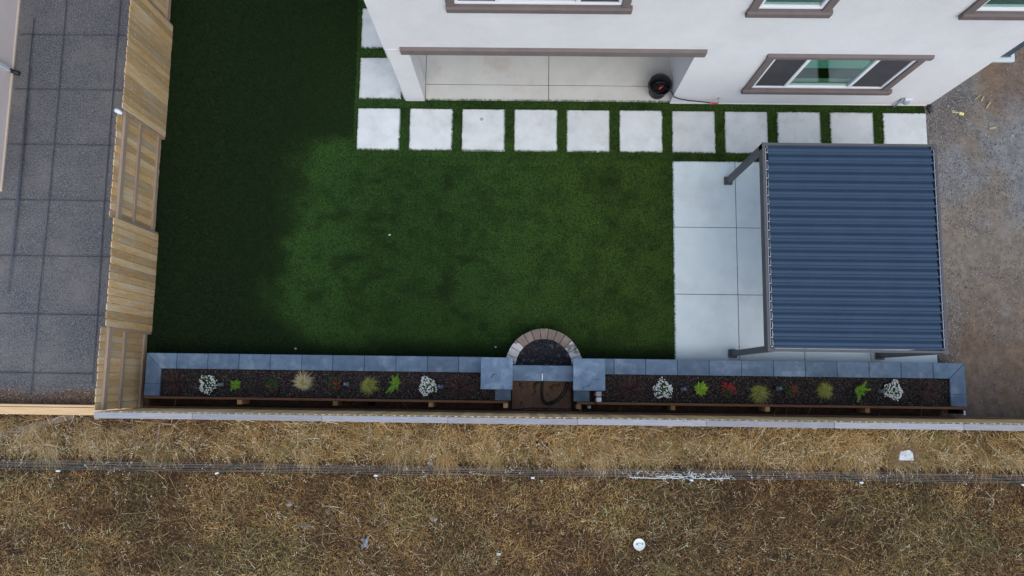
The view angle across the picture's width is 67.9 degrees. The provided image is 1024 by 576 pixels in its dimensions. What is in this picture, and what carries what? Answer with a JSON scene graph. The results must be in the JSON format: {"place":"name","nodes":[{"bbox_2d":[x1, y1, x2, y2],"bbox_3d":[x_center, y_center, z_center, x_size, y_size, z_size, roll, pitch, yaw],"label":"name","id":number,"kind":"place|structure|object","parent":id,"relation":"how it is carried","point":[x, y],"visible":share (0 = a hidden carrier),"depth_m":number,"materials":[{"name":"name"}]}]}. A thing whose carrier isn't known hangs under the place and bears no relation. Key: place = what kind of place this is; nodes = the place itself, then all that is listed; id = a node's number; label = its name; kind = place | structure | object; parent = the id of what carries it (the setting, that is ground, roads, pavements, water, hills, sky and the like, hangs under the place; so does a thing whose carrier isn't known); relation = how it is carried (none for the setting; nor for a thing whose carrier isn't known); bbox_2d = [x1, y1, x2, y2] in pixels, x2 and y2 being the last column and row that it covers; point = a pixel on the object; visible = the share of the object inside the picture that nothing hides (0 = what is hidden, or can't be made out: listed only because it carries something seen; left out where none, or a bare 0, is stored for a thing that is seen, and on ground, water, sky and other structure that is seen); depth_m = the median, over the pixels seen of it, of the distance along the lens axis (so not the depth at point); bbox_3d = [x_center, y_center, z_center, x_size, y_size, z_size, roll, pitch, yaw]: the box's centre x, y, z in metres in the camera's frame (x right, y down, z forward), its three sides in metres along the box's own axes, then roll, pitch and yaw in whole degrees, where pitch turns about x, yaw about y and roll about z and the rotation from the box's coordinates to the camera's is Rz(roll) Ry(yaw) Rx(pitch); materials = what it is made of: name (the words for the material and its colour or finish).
{"place":"outdoors","nodes":[
{"label":"outdoors","id":0,"kind":"place"},
{"bbox_2d":[0,0,1023,575],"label":"ground","id":1,"kind":"structure","parent":0,"point":[744,472],"depth_m":15.35,"materials":[{"name":"brown plant"}]},
{"bbox_2d":[0,415,74,437],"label":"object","id":2,"kind":"object","parent":1,"relation":"on","point":[52,420],"visible":0.69,"depth_m":15.54,"materials":[{"name":"brown plant"}]},
{"bbox_2d":[0,388,136,404],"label":"dirt strip","id":3,"kind":"object","parent":1,"relation":"on","point":[62,393],"visible":0.2,"depth_m":15.68,"materials":[{"name":"brown soil"}]},
{"bbox_2d":[0,387,137,404],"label":"dirt stones","id":4,"kind":"object","parent":3,"relation":"on","point":[40,400],"visible":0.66,"depth_m":15.67,"materials":[{"name":"brown gravel"}]},
{"bbox_2d":[0,403,137,414],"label":"timber border","id":5,"kind":"object","parent":1,"relation":"on","point":[55,409],"visible":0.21,"depth_m":15.37,"materials":[{"name":"brown wood"}]},
{"bbox_2d":[0,0,170,388],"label":"gravel bed","id":6,"kind":"object","parent":1,"relation":"on","point":[92,133],"visible":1,"depth_m":16.20,"materials":[{"name":"grey gravel"}]},
{"bbox_2d":[0,0,20,190],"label":"house","id":7,"kind":"structure","parent":6,"relation":"on","point":[9,15],"depth_m":16.31,"materials":[{"name":"white paint"}]},
{"bbox_2d":[7,19,33,293],"bbox_3d":[-10.441,-2.882,16.211,0.088,0.083,6.069,1,83,1],"label":"bar bundle","id":8,"kind":"object","parent":6,"relation":"on","point":[18,190],"visible":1,"depth_m":16.16,"materials":[{"name":"grey metal"}]},
{"bbox_2d":[0,372,91,374],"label":"steel bar","id":9,"kind":"object","parent":6,"relation":"on","point":[44,373],"visible":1,"depth_m":15.71,"materials":[{"name":"grey metal"}]},
{"bbox_2d":[30,0,66,395],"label":"steel bar","id":10,"kind":"object","parent":6,"relation":"on","point":[48,200],"visible":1,"depth_m":16.13,"materials":[{"name":"grey metal"}]},
{"bbox_2d":[0,255,98,256],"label":"steel bar","id":11,"kind":"object","parent":6,"relation":"on","point":[52,256],"visible":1,"depth_m":16.00,"materials":[{"name":"grey metal"}]},
{"bbox_2d":[0,313,104,315],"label":"steel bar","id":12,"kind":"object","parent":6,"relation":"on","point":[53,314],"visible":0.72,"depth_m":15.85,"materials":[{"name":"metal"}]},
{"bbox_2d":[0,199,109,201],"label":"steel bar","id":13,"kind":"object","parent":6,"relation":"on","point":[51,200],"visible":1,"depth_m":16.14,"materials":[{"name":"grey metal"}]},
{"bbox_2d":[11,144,111,145],"bbox_3d":[-9.649,-3.065,16.296,2.180,0.021,0.019,1,83,1],"label":"steel bar","id":14,"kind":"object","parent":6,"relation":"on","point":[58,144],"visible":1,"depth_m":16.29,"materials":[{"name":"grey metal"}]},
{"bbox_2d":[15,88,122,90],"bbox_3d":[-9.556,-4.285,16.443,2.361,0.021,0.018,1,83,1],"label":"steel bar","id":15,"kind":"object","parent":6,"relation":"on","point":[70,89],"visible":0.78,"depth_m":16.44,"materials":[{"name":"grey metal"}]},
{"bbox_2d":[0,379,138,398],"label":"gravel fringe","id":16,"kind":"object","parent":6,"relation":"on","point":[55,389],"visible":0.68,"depth_m":15.69,"materials":[{"name":"grey gravel"}]},
{"bbox_2d":[21,34,124,35],"bbox_3d":[-9.571,-5.518,16.592,2.281,0.021,0.019,1,83,1],"label":"steel bar","id":17,"kind":"object","parent":6,"relation":"on","point":[67,34],"visible":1,"depth_m":16.59,"materials":[{"name":"grey metal"}]},
{"bbox_2d":[92,0,120,384],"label":"steel bar","id":18,"kind":"object","parent":6,"relation":"on","point":[104,194],"visible":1,"depth_m":16.12,"materials":[{"name":"grey metal"}]},
{"bbox_2d":[144,396,507,407],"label":"timber board wall","id":19,"kind":"structure","parent":1,"relation":"on","point":[245,400],"depth_m":15.14,"materials":[{"name":"brown wood"}]},
{"bbox_2d":[144,353,510,400],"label":"planter wall","id":20,"kind":"structure","parent":1,"relation":"on","point":[156,363],"depth_m":15.23,"materials":[{"name":"grey stone"}]},
{"bbox_2d":[161,368,494,399],"bbox_3d":[-3.682,1.950,15.459,6.715,0.400,0.558,1,83,1],"label":"mulch bed","id":21,"kind":"object","parent":1,"relation":"on","point":[289,387],"visible":0.43,"depth_m":15.26,"materials":[{"name":"black wood"}]},
{"bbox_2d":[160,370,185,397],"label":"ornamental grass","id":22,"kind":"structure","parent":21,"relation":"on","point":[174,382],"depth_m":15.20,"materials":[{"name":"brown plant"}]},
{"bbox_2d":[199,375,217,394],"bbox_3d":[-6.093,1.903,15.190,0.386,0.161,0.408,-44,85,-4],"label":"flowering plant","id":23,"kind":"object","parent":21,"relation":"on","point":[210,385],"visible":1,"depth_m":15.18,"materials":[{"name":"white plant"}]},
{"bbox_2d":[265,377,278,391],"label":"flowering plant","id":24,"kind":"object","parent":21,"relation":"on","point":[269,386],"visible":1,"depth_m":15.21,"materials":[{"name":"green plant"}]},
{"bbox_2d":[294,371,312,390],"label":"ornamental grass","id":25,"kind":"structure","parent":21,"relation":"on","point":[302,382],"depth_m":15.19,"materials":[{"name":"beige plant"}]},
{"bbox_2d":[325,376,341,390],"bbox_3d":[-3.571,1.900,15.186,0.344,0.131,0.311,1,83,1],"label":"flowering plant","id":26,"kind":"object","parent":21,"relation":"on","point":[334,382],"visible":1,"depth_m":15.19,"materials":[{"name":"green plant"}]},
{"bbox_2d":[359,377,379,397],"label":"ornamental grass","id":27,"kind":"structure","parent":21,"relation":"on","point":[367,383],"depth_m":15.16,"materials":[{"name":"plant"}]},
{"bbox_2d":[419,376,436,395],"bbox_3d":[-1.669,1.952,15.150,0.372,0.151,0.407,1,83,1],"label":"flowering plant","id":28,"kind":"object","parent":21,"relation":"on","point":[424,385],"visible":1,"depth_m":15.13,"materials":[{"name":"white plant"}]},
{"bbox_2d":[444,373,476,403],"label":"ornamental grass","id":29,"kind":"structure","parent":21,"relation":"on","point":[458,386],"depth_m":15.12,"materials":[{"name":"plant"}]},
{"bbox_2d":[361,536,368,548],"bbox_3d":[-2.950,5.101,15.227,0.186,0.048,0.278,1,83,1],"label":"plastic sheet","id":30,"kind":"object","parent":1,"relation":"on","point":[366,540],"visible":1,"depth_m":15.23,"materials":[{"name":"grey plastic"}]},
{"bbox_2d":[480,357,512,389],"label":"stone pillar","id":31,"kind":"structure","parent":1,"relation":"on","point":[496,372],"depth_m":14.70,"materials":[{"name":"stone"}]},
{"bbox_2d":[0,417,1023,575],"bbox_3d":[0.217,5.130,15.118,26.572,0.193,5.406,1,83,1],"label":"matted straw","id":32,"kind":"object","parent":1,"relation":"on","point":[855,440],"visible":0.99,"depth_m":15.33,"materials":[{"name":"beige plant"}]},
{"bbox_2d":[0,416,1023,575],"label":"seed stalks","id":33,"kind":"object","parent":1,"relation":"on","point":[174,451],"visible":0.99,"depth_m":15.29,"materials":[{"name":"beige plant"}]},
{"bbox_2d":[0,460,1023,485],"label":"wire fence","id":34,"kind":"object","parent":1,"relation":"on","point":[532,477],"visible":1,"depth_m":14.72,"materials":[{"name":"metal"}]},
{"bbox_2d":[153,423,160,461],"bbox_3d":[-7.202,3.137,15.450,0.035,0.037,0.790,5,83,1],"label":"wood stake","id":35,"kind":"object","parent":34,"relation":"attached to","point":[158,432],"visible":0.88,"depth_m":15.45,"materials":[{"name":"wood"}]},
{"bbox_2d":[602,470,751,483],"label":"plastic shreds","id":36,"kind":"object","parent":34,"relation":"attached to","point":[691,475],"visible":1,"depth_m":14.10,"materials":[{"name":"grey plastic"}]},
{"bbox_2d":[19,433,1017,575],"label":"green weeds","id":37,"kind":"object","parent":1,"relation":"on","point":[491,549],"visible":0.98,"depth_m":15.25,"materials":[{"name":"green plant"}]},
{"bbox_2d":[147,0,925,359],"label":"turf base","id":38,"kind":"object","parent":1,"relation":"on","point":[175,230],"visible":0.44,"depth_m":16.08,"materials":[{"name":"green plant"}]},
{"bbox_2d":[94,0,172,409],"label":"side fence","id":39,"kind":"object","parent":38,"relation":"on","point":[147,72],"visible":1,"depth_m":15.14,"materials":[{"name":"brown wood"}]},
{"bbox_2d":[114,108,122,114],"bbox_3d":[-7.512,-3.368,14.514,0.162,0.103,0.089,28,84,4],"label":"plastic bottle","id":40,"kind":"object","parent":39,"relation":"on","point":[118,111],"visible":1,"depth_m":14.49,"materials":[{"name":"white plastic"}]},
{"bbox_2d":[361,8,382,48],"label":"stepping slab","id":41,"kind":"structure","parent":38,"relation":"on","point":[370,37],"depth_m":16.54,"materials":[{"name":"white concrete"}]},
{"bbox_2d":[357,108,400,149],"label":"stepping slab","id":42,"kind":"structure","parent":38,"relation":"on","point":[379,129],"depth_m":16.28,"materials":[{"name":"white concrete"}]},
{"bbox_2d":[359,58,401,98],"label":"stepping slab","id":43,"kind":"structure","parent":38,"relation":"on","point":[378,79],"depth_m":16.41,"materials":[{"name":"white concrete"}]},
{"bbox_2d":[409,109,452,150],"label":"stepping slab","id":44,"kind":"structure","parent":38,"relation":"on","point":[431,129],"depth_m":16.27,"materials":[{"name":"white concrete"}]},
{"bbox_2d":[462,109,504,151],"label":"stepping slab","id":45,"kind":"structure","parent":38,"relation":"on","point":[483,129],"depth_m":16.25,"materials":[{"name":"white concrete"}]},
{"bbox_2d":[514,109,556,151],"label":"stepping slab","id":46,"kind":"structure","parent":38,"relation":"on","point":[535,130],"depth_m":16.24,"materials":[{"name":"white concrete"}]},
{"bbox_2d":[417,55,669,101],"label":"porch floor","id":47,"kind":"structure","parent":38,"relation":"on","point":[513,78],"depth_m":16.37,"materials":[{"name":"concrete"}]},
{"bbox_2d":[425,55,574,99],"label":"porch joints","id":48,"kind":"object","parent":47,"relation":"attached to","point":[548,85],"visible":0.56,"depth_m":16.38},
{"bbox_2d":[648,73,671,98],"bbox_3d":[3.102,-4.229,16.099,0.486,0.425,0.480,1,83,1],"label":"bucket","id":49,"kind":"object","parent":47,"relation":"on","point":[665,78],"visible":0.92,"depth_m":16.03,"materials":[{"name":"black plastic"}]},
{"bbox_2d":[651,81,716,103],"bbox_3d":[3.608,-4.027,16.021,1.413,0.367,0.318,22,84,3],"label":"garden hose","id":50,"kind":"object","parent":49,"relation":"in","point":[663,87],"visible":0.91,"depth_m":16.02,"materials":[{"name":"black plastic"}]},
{"bbox_2d":[566,110,609,151],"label":"stepping slab","id":51,"kind":"structure","parent":38,"relation":"on","point":[588,130],"depth_m":16.23,"materials":[{"name":"white concrete"}]},
{"bbox_2d":[619,110,662,152],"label":"stepping slab","id":52,"kind":"structure","parent":38,"relation":"on","point":[641,131],"depth_m":16.22,"materials":[{"name":"white concrete"}]},
{"bbox_2d":[364,0,1023,107],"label":"house","id":53,"kind":"structure","parent":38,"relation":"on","point":[899,52],"depth_m":13.25,"materials":[{"name":"paint"}]},
{"bbox_2d":[445,0,632,13],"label":"window","id":54,"kind":"structure","parent":53,"relation":"in","point":[452,6],"depth_m":12.09,"materials":[{"name":"brown plastic"}]},
{"bbox_2d":[745,0,839,17],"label":"window","id":55,"kind":"structure","parent":53,"relation":"in","point":[770,8],"depth_m":12.10,"materials":[{"name":"brown plastic"}]},
{"bbox_2d":[741,54,934,95],"bbox_3d":[6.162,-4.123,14.661,3.015,1.796,0.175,1,83,1],"label":"window","id":56,"kind":"structure","parent":53,"relation":"in","point":[879,73],"depth_m":14.61,"materials":[{"name":"glass"}]},
{"bbox_2d":[927,104,932,113],"bbox_3d":[8.889,-3.814,16.203,0.111,0.099,0.193,-17,83,-1],"label":"drain pipe","id":57,"kind":"object","parent":53,"relation":"attached to","point":[929,109],"visible":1,"depth_m":16.17,"materials":[{"name":"black plastic"}]},
{"bbox_2d":[958,0,1023,20],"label":"window","id":58,"kind":"structure","parent":53,"relation":"in","point":[980,9],"depth_m":12.08,"materials":[{"name":"brown plastic"}]},
{"bbox_2d":[672,111,715,152],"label":"stepping slab","id":59,"kind":"structure","parent":38,"relation":"on","point":[693,131],"depth_m":16.20,"materials":[{"name":"white concrete"}]},
{"bbox_2d":[724,112,767,153],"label":"stepping slab","id":60,"kind":"structure","parent":38,"relation":"on","point":[746,132],"depth_m":16.20,"materials":[{"name":"white concrete"}]},
{"bbox_2d":[776,112,820,142],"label":"stepping slab","id":61,"kind":"structure","parent":38,"relation":"on","point":[799,127],"depth_m":16.19,"materials":[{"name":"white concrete"}]},
{"bbox_2d":[830,112,873,143],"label":"stepping slab","id":62,"kind":"structure","parent":38,"relation":"on","point":[854,127],"depth_m":16.18,"materials":[{"name":"white concrete"}]},
{"bbox_2d":[882,113,926,143],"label":"stepping slab","id":63,"kind":"structure","parent":38,"relation":"on","point":[905,128],"depth_m":16.17,"materials":[{"name":"white concrete"}]},
{"bbox_2d":[163,403,917,414],"bbox_3d":[0.541,2.474,15.535,15.402,0.023,0.088,1,83,1],"label":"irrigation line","id":64,"kind":"object","parent":1,"relation":"on","point":[538,408],"visible":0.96,"depth_m":15.53,"materials":[{"name":"black plastic"}]},
{"bbox_2d":[512,381,570,409],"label":"brown earth","id":65,"kind":"structure","parent":1,"relation":"on","point":[525,394],"depth_m":15.58,"materials":[{"name":"brown soil"}]},
{"bbox_2d":[540,381,568,404],"bbox_3d":[0.857,2.096,15.221,0.598,0.719,0.514,1,83,1],"label":"drain hose","id":66,"kind":"object","parent":65,"relation":"on","point":[555,400],"visible":1,"depth_m":15.43,"materials":[{"name":"black plastic"}]},
{"bbox_2d":[513,365,572,380],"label":"spillway wall","id":67,"kind":"structure","parent":1,"relation":"on","point":[539,373],"depth_m":14.90,"materials":[{"name":"grey stone"}]},
{"bbox_2d":[507,329,580,365],"bbox_3d":[0.650,1.232,15.550,1.558,0.410,0.780,1,83,1],"label":"pebble basin","id":68,"kind":"object","parent":1,"relation":"on","point":[519,344],"visible":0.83,"depth_m":15.37,"materials":[{"name":"beige stone"}]},
{"bbox_2d":[516,339,571,365],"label":"black pebbles","id":69,"kind":"object","parent":68,"relation":"on","point":[551,354],"visible":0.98,"depth_m":15.39,"materials":[{"name":"black gravel"}]},
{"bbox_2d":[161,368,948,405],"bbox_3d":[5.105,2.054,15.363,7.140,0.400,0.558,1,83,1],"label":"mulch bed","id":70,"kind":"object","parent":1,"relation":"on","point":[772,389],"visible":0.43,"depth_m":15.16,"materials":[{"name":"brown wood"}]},
{"bbox_2d":[230,379,240,390],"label":"leafy perennial","id":71,"kind":"object","parent":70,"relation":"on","point":[236,384],"visible":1,"depth_m":15.17,"materials":[{"name":"green plant"}]},
{"bbox_2d":[385,373,400,393],"bbox_3d":[-2.331,1.919,15.143,0.259,0.109,0.458,17,84,3],"label":"leafy perennial","id":72,"kind":"object","parent":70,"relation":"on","point":[395,383],"visible":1,"depth_m":15.13,"materials":[{"name":"green plant"}]},
{"bbox_2d":[594,391,600,401],"bbox_3d":[1.685,2.145,15.037,0.142,0.310,0.205,1,83,1],"label":"outlet post","id":73,"kind":"object","parent":70,"relation":"on","point":[597,394],"visible":0.96,"depth_m":14.93,"materials":[{"name":"plastic"}]},
{"bbox_2d":[617,375,644,405],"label":"ornamental grass","id":74,"kind":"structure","parent":70,"relation":"on","point":[629,389],"depth_m":15.10,"materials":[{"name":"brown plant"}]},
{"bbox_2d":[653,377,672,397],"bbox_3d":[2.997,1.976,15.099,0.404,0.169,0.437,1,83,1],"label":"flowering plant","id":75,"kind":"object","parent":70,"relation":"on","point":[662,391],"visible":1,"depth_m":15.07,"materials":[{"name":"white plant"}]},
{"bbox_2d":[694,381,708,395],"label":"leafy perennial","id":76,"kind":"object","parent":70,"relation":"on","point":[701,388],"visible":1,"depth_m":15.09,"materials":[{"name":"green plant"}]},
{"bbox_2d":[720,382,736,398],"bbox_3d":[4.308,2.029,15.088,0.345,0.143,0.341,1,83,1],"label":"flowering plant","id":77,"kind":"object","parent":70,"relation":"on","point":[732,387],"visible":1,"depth_m":15.09,"materials":[{"name":"red plant"}]},
{"bbox_2d":[747,384,771,403],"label":"ornamental grass","id":78,"kind":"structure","parent":70,"relation":"on","point":[758,392],"depth_m":15.07,"materials":[{"name":"green plant"}]},
{"bbox_2d":[782,383,798,397],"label":"flowering plant","id":79,"kind":"object","parent":70,"relation":"on","point":[790,394],"visible":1,"depth_m":15.09,"materials":[{"name":"red plant"}]},
{"bbox_2d":[815,383,832,400],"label":"ornamental grass","id":80,"kind":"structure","parent":70,"relation":"on","point":[824,390],"depth_m":15.08,"materials":[{"name":"green plant"}]},
{"bbox_2d":[854,381,870,401],"bbox_3d":[6.894,2.042,15.042,0.446,0.107,0.233,-43,85,-4],"label":"leafy perennial","id":81,"kind":"object","parent":70,"relation":"on","point":[860,389],"visible":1,"depth_m":15.03,"materials":[{"name":"green plant"}]},
{"bbox_2d":[883,379,902,400],"bbox_3d":[7.556,2.006,15.049,0.385,0.159,0.400,18,84,3],"label":"flowering plant","id":82,"kind":"object","parent":70,"relation":"on","point":[897,392],"visible":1,"depth_m":15.03,"materials":[{"name":"white plant"}]},
{"bbox_2d":[914,379,943,404],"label":"ornamental grass","id":83,"kind":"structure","parent":70,"relation":"on","point":[928,392],"depth_m":15.04,"materials":[{"name":"brown plant"}]},
{"bbox_2d":[94,406,1023,430],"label":"back fence","id":84,"kind":"object","parent":1,"relation":"on","point":[951,423],"visible":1,"depth_m":13.79,"materials":[{"name":"brown wood"}]},
{"bbox_2d":[572,358,604,390],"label":"stone pillar","id":85,"kind":"structure","parent":1,"relation":"on","point":[588,374],"depth_m":14.68,"materials":[{"name":"stone"}]},
{"bbox_2d":[633,538,644,550],"bbox_3d":[2.533,5.107,15.165,0.236,0.038,0.236,1,83,1],"label":"round lid","id":86,"kind":"object","parent":1,"relation":"on","point":[639,546],"visible":1,"depth_m":15.15,"materials":[{"name":"white plastic"}]},
{"bbox_2d":[573,359,966,406],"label":"planter wall","id":87,"kind":"structure","parent":1,"relation":"on","point":[953,374],"depth_m":15.13,"materials":[{"name":"grey stone"}]},
{"bbox_2d":[575,401,965,414],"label":"timber board wall","id":88,"kind":"structure","parent":1,"relation":"on","point":[861,408],"depth_m":15.05,"materials":[{"name":"wood"}]},
{"bbox_2d":[578,396,597,410],"bbox_3d":[1.548,2.380,15.243,0.422,0.627,0.224,-38,84,-4],"label":"power cable","id":89,"kind":"object","parent":88,"relation":"hanging from","point":[589,407],"visible":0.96,"depth_m":15.48,"materials":[{"name":"black plastic"}]},
{"bbox_2d":[898,449,913,460],"bbox_3d":[7.878,3.351,15.295,0.300,0.170,0.212,1,83,1],"label":"foam block","id":90,"kind":"object","parent":1,"relation":"on","point":[903,455],"depth_m":15.21,"materials":[{"name":"white plastic"}]},
{"bbox_2d":[890,442,921,470],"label":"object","id":91,"kind":"object","parent":90,"relation":"on","point":[896,456],"visible":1,"depth_m":15.22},
{"bbox_2d":[925,47,1023,416],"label":"bare earth yard","id":92,"kind":"structure","parent":1,"relation":"on","point":[1004,232],"depth_m":15.89,"materials":[{"name":"brown soil"}]},
{"bbox_2d":[925,48,1023,415],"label":"yard stones","id":93,"kind":"object","parent":92,"relation":"on","point":[941,147],"visible":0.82,"depth_m":15.99,"materials":[{"name":"grey gravel"}]},
{"bbox_2d":[993,41,1023,62],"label":"concrete slab","id":94,"kind":"object","parent":92,"relation":"on","point":[1008,57],"visible":0.06,"depth_m":16.27,"materials":[{"name":"concrete"}]},
{"bbox_2d":[672,161,937,362],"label":"patio","id":95,"kind":"structure","parent":0,"point":[711,260],"depth_m":15.84,"materials":[{"name":"concrete"}]},
{"bbox_2d":[686,185,870,354],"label":"patio joints","id":96,"kind":"object","parent":95,"relation":"on","point":[737,273],"visible":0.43,"depth_m":15.83,"materials":[{"name":"grey concrete"}]},
{"bbox_2d":[724,142,948,359],"bbox_3d":[6.025,-0.584,14.594,3.185,2.482,3.794,1,83,1],"label":"pergola","id":97,"kind":"object","parent":95,"relation":"on","point":[853,238],"visible":1,"depth_m":13.40,"materials":[{"name":"painted metal"},{"name":"corrugated metal roofing"}]}
]}

